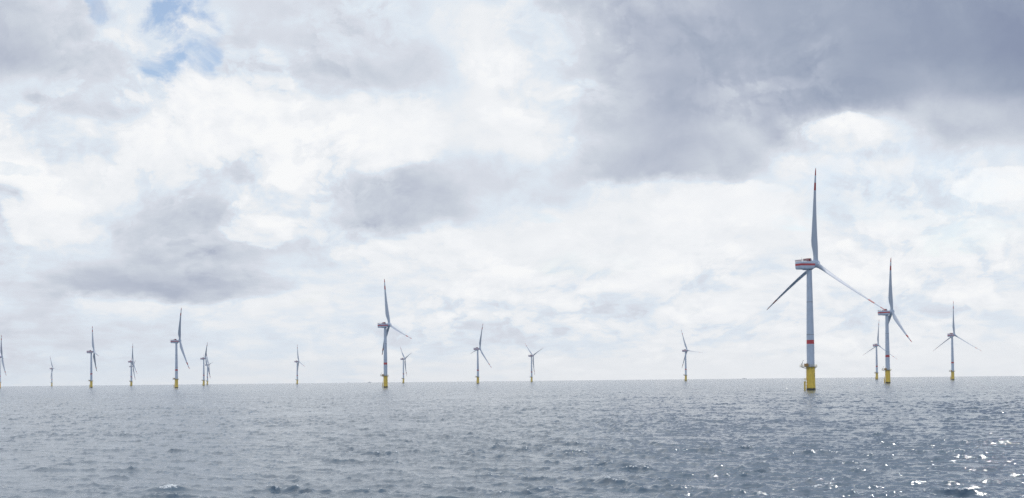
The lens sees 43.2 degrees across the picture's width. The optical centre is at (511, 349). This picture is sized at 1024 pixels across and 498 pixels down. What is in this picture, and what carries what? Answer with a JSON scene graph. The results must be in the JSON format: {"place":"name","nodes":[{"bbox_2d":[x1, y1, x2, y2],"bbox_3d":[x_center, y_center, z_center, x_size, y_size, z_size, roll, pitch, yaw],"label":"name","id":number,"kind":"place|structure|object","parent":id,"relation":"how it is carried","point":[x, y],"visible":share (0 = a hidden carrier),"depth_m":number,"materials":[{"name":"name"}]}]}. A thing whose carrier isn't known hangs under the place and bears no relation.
{"place":"outdoors","nodes":[
{"label":"outdoors","id":0,"kind":"place"},
{"bbox_2d":[0,376,1023,497],"bbox_3d":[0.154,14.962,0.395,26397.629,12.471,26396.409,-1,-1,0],"label":"sea","id":1,"kind":"structure","parent":0,"point":[915,437],"depth_m":199.61,"materials":[{"name":"liquid"}]},
{"bbox_2d":[0,335,5,387],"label":"wind turbine","id":2,"kind":"object","parent":1,"relation":"in","point":[1,356],"visible":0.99,"depth_m":3436.58,"materials":[{"name":"white metal"}]},
{"bbox_2d":[50,358,58,385],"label":"wind turbine","id":3,"kind":"object","parent":1,"relation":"in","point":[52,368],"visible":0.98,"depth_m":6012.27,"materials":[{"name":"white metal"}]},
{"bbox_2d":[87,326,98,387],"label":"wind turbine","id":4,"kind":"object","parent":1,"relation":"in","point":[90,380],"visible":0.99,"depth_m":2976.03,"materials":[{"name":"white metal"}]},
{"bbox_2d":[128,346,136,385],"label":"wind turbine","id":5,"kind":"object","parent":1,"relation":"in","point":[132,363],"visible":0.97,"depth_m":4358.31,"materials":[{"name":"white metal"}]},
{"bbox_2d":[170,308,189,387],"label":"wind turbine","id":6,"kind":"object","parent":1,"relation":"in","point":[176,342],"visible":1,"depth_m":2281.54,"materials":[{"name":"white metal"}]},
{"bbox_2d":[200,342,209,385],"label":"wind turbine","id":7,"kind":"object","parent":1,"relation":"in","point":[203,358],"visible":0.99,"depth_m":3955.20,"materials":[{"name":"white metal"}]},
{"bbox_2d":[205,358,210,384],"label":"wind turbine","id":8,"kind":"object","parent":1,"relation":"in","point":[207,371],"visible":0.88,"depth_m":5360.65,"materials":[{"name":"white metal"}]},
{"bbox_2d":[294,346,303,383],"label":"wind turbine","id":9,"kind":"object","parent":1,"relation":"in","point":[297,362],"visible":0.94,"depth_m":4720.22,"materials":[{"name":"white metal"}]},
{"bbox_2d":[377,279,411,387],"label":"wind turbine","id":10,"kind":"object","parent":1,"relation":"in","point":[384,325],"visible":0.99,"depth_m":1713.78,"materials":[{"name":"white metal"}]},
{"bbox_2d":[400,347,410,382],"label":"wind turbine","id":11,"kind":"object","parent":1,"relation":"in","point":[404,358],"visible":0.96,"depth_m":4408.06,"materials":[{"name":"white metal"}]},
{"bbox_2d":[472,325,491,383],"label":"wind turbine","id":12,"kind":"object","parent":1,"relation":"in","point":[477,349],"visible":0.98,"depth_m":3086.43,"materials":[{"name":"white metal"}]},
{"bbox_2d":[525,344,539,381],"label":"wind turbine","id":13,"kind":"object","parent":1,"relation":"in","point":[531,377],"visible":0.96,"depth_m":4064.00,"materials":[{"name":"white metal"}]},
{"bbox_2d":[681,330,701,380],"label":"wind turbine","id":14,"kind":"object","parent":1,"relation":"in","point":[686,350],"visible":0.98,"depth_m":3537.08,"materials":[{"name":"white metal"}]},
{"bbox_2d":[767,168,884,389],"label":"wind turbine","id":15,"kind":"object","parent":1,"relation":"in","point":[808,265],"visible":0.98,"depth_m":847.88,"materials":[{"name":"white metal"}]},
{"bbox_2d":[862,324,894,378],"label":"wind turbine","id":16,"kind":"object","parent":1,"relation":"in","point":[876,346],"visible":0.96,"depth_m":3137.17,"materials":[{"name":"white metal"}]},
{"bbox_2d":[878,259,911,382],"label":"wind turbine","id":17,"kind":"object","parent":1,"relation":"in","point":[886,312],"visible":0.97,"depth_m":1503.28,"materials":[{"name":"white metal"}]},
{"bbox_2d":[937,301,980,379],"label":"wind turbine","id":18,"kind":"object","parent":1,"relation":"in","point":[951,335],"visible":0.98,"depth_m":2391.60,"materials":[{"name":"white metal"}]},
{"bbox_2d":[0,0,1023,385],"label":"sky","id":19,"kind":"structure","parent":0,"point":[587,185],"materials":[{"name":"white"}]}
]}

